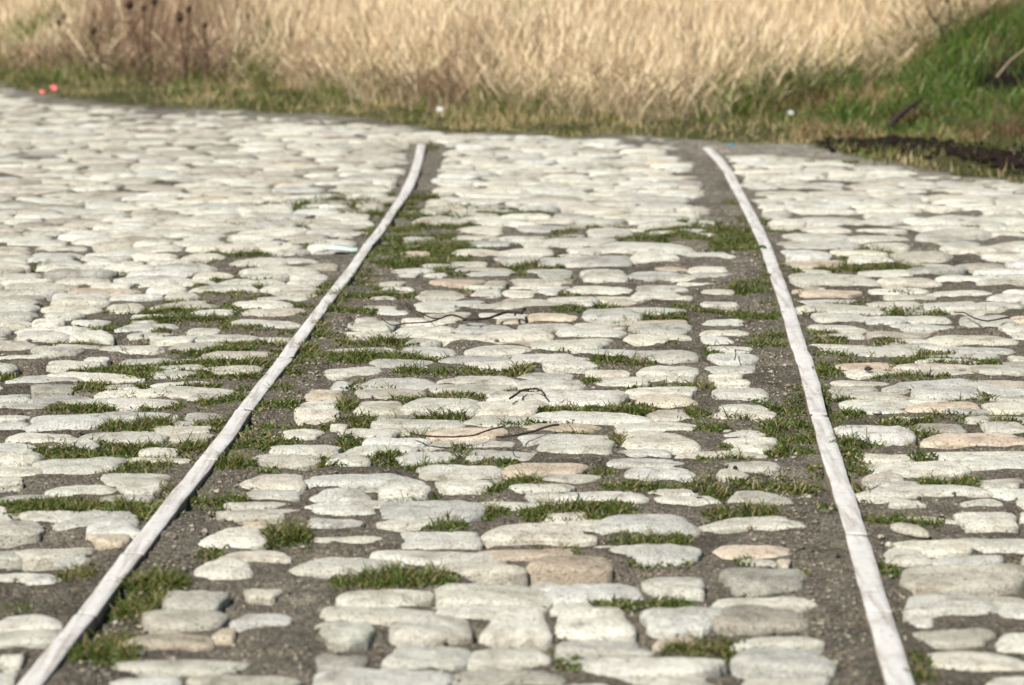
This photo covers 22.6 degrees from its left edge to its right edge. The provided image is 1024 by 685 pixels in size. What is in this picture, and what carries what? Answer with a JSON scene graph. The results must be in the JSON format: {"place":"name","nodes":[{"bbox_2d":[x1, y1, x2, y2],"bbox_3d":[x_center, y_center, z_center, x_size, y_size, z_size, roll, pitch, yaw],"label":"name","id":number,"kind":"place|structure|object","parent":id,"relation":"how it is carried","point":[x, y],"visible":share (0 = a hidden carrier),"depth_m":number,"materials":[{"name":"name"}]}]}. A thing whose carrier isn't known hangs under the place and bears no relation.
{"place":"outdoors","nodes":[
{"label":"outdoors","id":0,"kind":"place"},
{"bbox_2d":[0,87,1023,684],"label":"cobblestone paving","id":1,"kind":"structure","parent":0,"point":[508,601],"depth_m":6.74,"materials":[{"name":"stone"}]},
{"bbox_2d":[381,299,525,325],"bbox_3d":[-0.172,-0.092,7.678,0.433,0.011,0.470,0,10,0],"label":"fallen twig","id":2,"kind":"object","parent":1,"relation":"on","point":[501,313],"visible":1,"depth_m":7.58,"materials":[{"name":"brown wood"}]},
{"bbox_2d":[410,425,504,437],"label":"fallen twig","id":3,"kind":"object","parent":1,"relation":"on","point":[456,436],"visible":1,"depth_m":5.99,"materials":[{"name":"brown wood"}]},
{"bbox_2d":[506,450,531,457],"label":"dry stem","id":4,"kind":"object","parent":1,"relation":"on","point":[518,451],"visible":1,"depth_m":5.82,"materials":[{"name":"brown plant"}]},
{"bbox_2d":[496,424,558,437],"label":"fallen twig","id":5,"kind":"object","parent":1,"relation":"on","point":[544,427],"visible":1,"depth_m":6.02,"materials":[{"name":"brown wood"}]},
{"bbox_2d":[509,387,545,399],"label":"fallen twig","id":6,"kind":"object","parent":1,"relation":"on","point":[514,395],"visible":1,"depth_m":6.50,"materials":[{"name":"brown wood"}]},
{"bbox_2d":[864,366,871,370],"bbox_3d":[0.956,0.070,6.873,0.021,0.013,0.022,0,10,0],"label":"earth clod","id":7,"kind":"object","parent":1,"relation":"on","point":[867,368],"visible":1,"depth_m":6.87,"materials":[{"name":"soil"}]},
{"bbox_2d":[885,541,893,548],"bbox_3d":[0.750,0.403,5.088,0.016,0.016,0.016,-9,14,-41],"label":"pebble","id":8,"kind":"object","parent":1,"relation":"on","point":[888,545],"visible":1,"depth_m":5.08,"materials":[{"name":"stone"}]},
{"bbox_2d":[954,311,1008,321],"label":"fallen twig","id":9,"kind":"object","parent":1,"relation":"on","point":[983,320],"visible":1,"depth_m":7.57,"materials":[{"name":"brown wood"}]},
{"bbox_2d":[0,0,1023,684],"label":"ground","id":10,"kind":"structure","parent":0,"point":[264,652],"depth_m":6.30,"materials":[{"name":"soil"}]},
{"bbox_2d":[50,84,56,90],"bbox_3d":[-2.783,-1.549,15.550,0.043,0.041,0.029,-1,10,-6],"label":"litter scrap","id":11,"kind":"object","parent":10,"relation":"on","point":[53,87],"visible":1,"depth_m":15.55,"materials":[{"name":"red plastic"}]},
{"bbox_2d":[49,13,80,54],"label":"dead weed","id":12,"kind":"object","parent":10,"relation":"on","point":[58,22],"visible":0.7,"depth_m":17.18,"materials":[{"name":"beige plant"}]},
{"bbox_2d":[87,26,107,82],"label":"dead weed","id":13,"kind":"object","parent":10,"relation":"on","point":[93,30],"visible":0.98,"depth_m":16.03,"materials":[{"name":"brown plant"}]},
{"bbox_2d":[63,631,147,669],"bbox_3d":[-0.696,0.528,4.396,0.170,0.058,0.169,0,10,0],"label":"grass tuft","id":14,"kind":"object","parent":10,"relation":"on","point":[102,653],"visible":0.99,"depth_m":4.37,"materials":[{"name":"green plant"}]},
{"bbox_2d":[104,585,175,627],"bbox_3d":[-0.668,0.478,4.689,0.166,0.059,0.199,-2,11,-13],"label":"grass tuft","id":15,"kind":"object","parent":10,"relation":"on","point":[119,611],"visible":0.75,"depth_m":4.68,"materials":[{"name":"green plant"}]},
{"bbox_2d":[124,0,157,70],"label":"dead weed","id":16,"kind":"object","parent":10,"relation":"on","point":[128,4],"visible":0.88,"depth_m":16.29,"materials":[{"name":"brown plant"}]},
{"bbox_2d":[108,559,194,599],"bbox_3d":[-0.673,0.448,4.830,0.164,0.066,0.174,4,11,22],"label":"grass tuft","id":17,"kind":"object","parent":10,"relation":"on","point":[152,580],"visible":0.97,"depth_m":4.81,"materials":[{"name":"green plant"}]},
{"bbox_2d":[162,5,192,86],"bbox_3d":[-2.064,-1.827,15.841,0.189,0.526,0.094,0,10,0],"label":"dead weed","id":18,"kind":"object","parent":10,"relation":"on","point":[179,17],"visible":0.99,"depth_m":15.82,"materials":[{"name":"brown plant"}]},
{"bbox_2d":[186,21,220,83],"bbox_3d":[-1.897,-1.767,15.764,0.189,0.422,0.117,-7,12,-32],"label":"dead weed","id":19,"kind":"object","parent":10,"relation":"on","point":[205,24],"visible":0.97,"depth_m":15.74,"materials":[{"name":"brown plant"}]},
{"bbox_2d":[17,144,425,684],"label":"track rail","id":20,"kind":"object","parent":10,"relation":"on","point":[90,614],"visible":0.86,"depth_m":5.52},
{"bbox_2d":[210,447,264,472],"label":"grass tuft","id":21,"kind":"object","parent":10,"relation":"on","point":[232,462],"visible":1,"depth_m":5.78,"materials":[{"name":"green plant"}]},
{"bbox_2d":[246,13,281,57],"bbox_3d":[-1.601,-1.938,16.506,0.231,0.377,0.086,1,10,6],"label":"dead weed","id":22,"kind":"object","parent":10,"relation":"on","point":[251,30],"visible":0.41,"depth_m":16.49,"materials":[{"name":"beige plant"}]},
{"bbox_2d":[253,521,319,552],"bbox_3d":[-0.456,0.387,5.142,0.142,0.062,0.162,4,11,19],"label":"grass tuft","id":23,"kind":"object","parent":10,"relation":"on","point":[280,540],"visible":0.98,"depth_m":5.12,"materials":[{"name":"green plant"}]},
{"bbox_2d":[323,245,357,251],"bbox_3d":[-0.605,-0.329,9.016,0.143,0.023,0.050,-4,11,-20],"label":"plastic strip","id":24,"kind":"object","parent":10,"relation":"on","point":[343,248],"visible":1,"depth_m":9.01,"materials":[{"name":"white plastic"}]},
{"bbox_2d":[0,0,1023,123],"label":"dry grass","id":25,"kind":"structure","parent":10,"relation":"on","point":[581,49],"depth_m":15.02,"materials":[{"name":"plant"}]},
{"bbox_2d":[0,29,1023,182],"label":"verge grass","id":26,"kind":"structure","parent":10,"relation":"on","point":[472,113],"depth_m":14.00,"materials":[{"name":"green plant"}]},
{"bbox_2d":[702,147,914,684],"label":"track rail","id":27,"kind":"object","parent":10,"relation":"on","point":[889,648],"visible":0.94,"depth_m":5.62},
{"bbox_2d":[872,410,881,414],"bbox_3d":[0.905,0.174,6.346,0.024,0.013,0.025,0,10,0],"label":"pebble","id":28,"kind":"object","parent":10,"relation":"on","point":[876,412],"visible":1,"depth_m":6.34,"materials":[{"name":"stone"}]},
{"bbox_2d":[890,522,929,538],"bbox_3d":[0.804,0.381,5.178,0.058,0.022,0.114,-3,11,-18],"label":"loose stone","id":29,"kind":"object","parent":10,"relation":"on","point":[908,529],"visible":1,"depth_m":5.16,"materials":[{"name":"stone"}]},
{"bbox_2d":[815,135,1023,176],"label":"loose earth","id":30,"kind":"structure","parent":10,"relation":"on","point":[984,154],"depth_m":12.03,"materials":[{"name":"brown soil"}]},
{"bbox_2d":[923,0,1000,42],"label":"bare shrub","id":31,"kind":"object","parent":10,"relation":"on","point":[937,23],"visible":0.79,"depth_m":14.50,"materials":[{"name":"brown plant"}]},
{"bbox_2d":[0,140,1023,684],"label":"joint grass","id":32,"kind":"structure","parent":0,"point":[728,238],"depth_m":6.36,"materials":[{"name":"green plant"}]},
{"bbox_2d":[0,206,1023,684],"bbox_3d":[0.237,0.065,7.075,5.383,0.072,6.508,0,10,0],"label":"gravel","id":33,"kind":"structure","parent":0,"point":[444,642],"depth_m":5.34,"materials":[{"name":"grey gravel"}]},
{"bbox_2d":[692,487,698,492],"bbox_3d":[0.394,0.316,5.493,0.015,0.015,0.016,0,10,0],"label":"earth clod","id":34,"kind":"object","parent":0,"point":[695,489],"visible":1,"depth_m":5.49,"materials":[{"name":"soil"}]},
{"bbox_2d":[746,0,1023,142],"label":"bank grass","id":35,"kind":"structure","parent":0,"point":[844,100],"depth_m":13.69,"materials":[{"name":"green plant"}]},
{"bbox_2d":[886,97,923,128],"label":"dead branch","id":36,"kind":"object","parent":35,"relation":"on","point":[895,119],"visible":0.99,"depth_m":13.06,"materials":[{"name":"brown wood"}]},
{"bbox_2d":[995,49,1023,77],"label":"leaning stick","id":37,"kind":"object","parent":35,"relation":"on","point":[1005,66],"visible":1,"depth_m":13.43,"materials":[{"name":"brown wood"}]}
]}

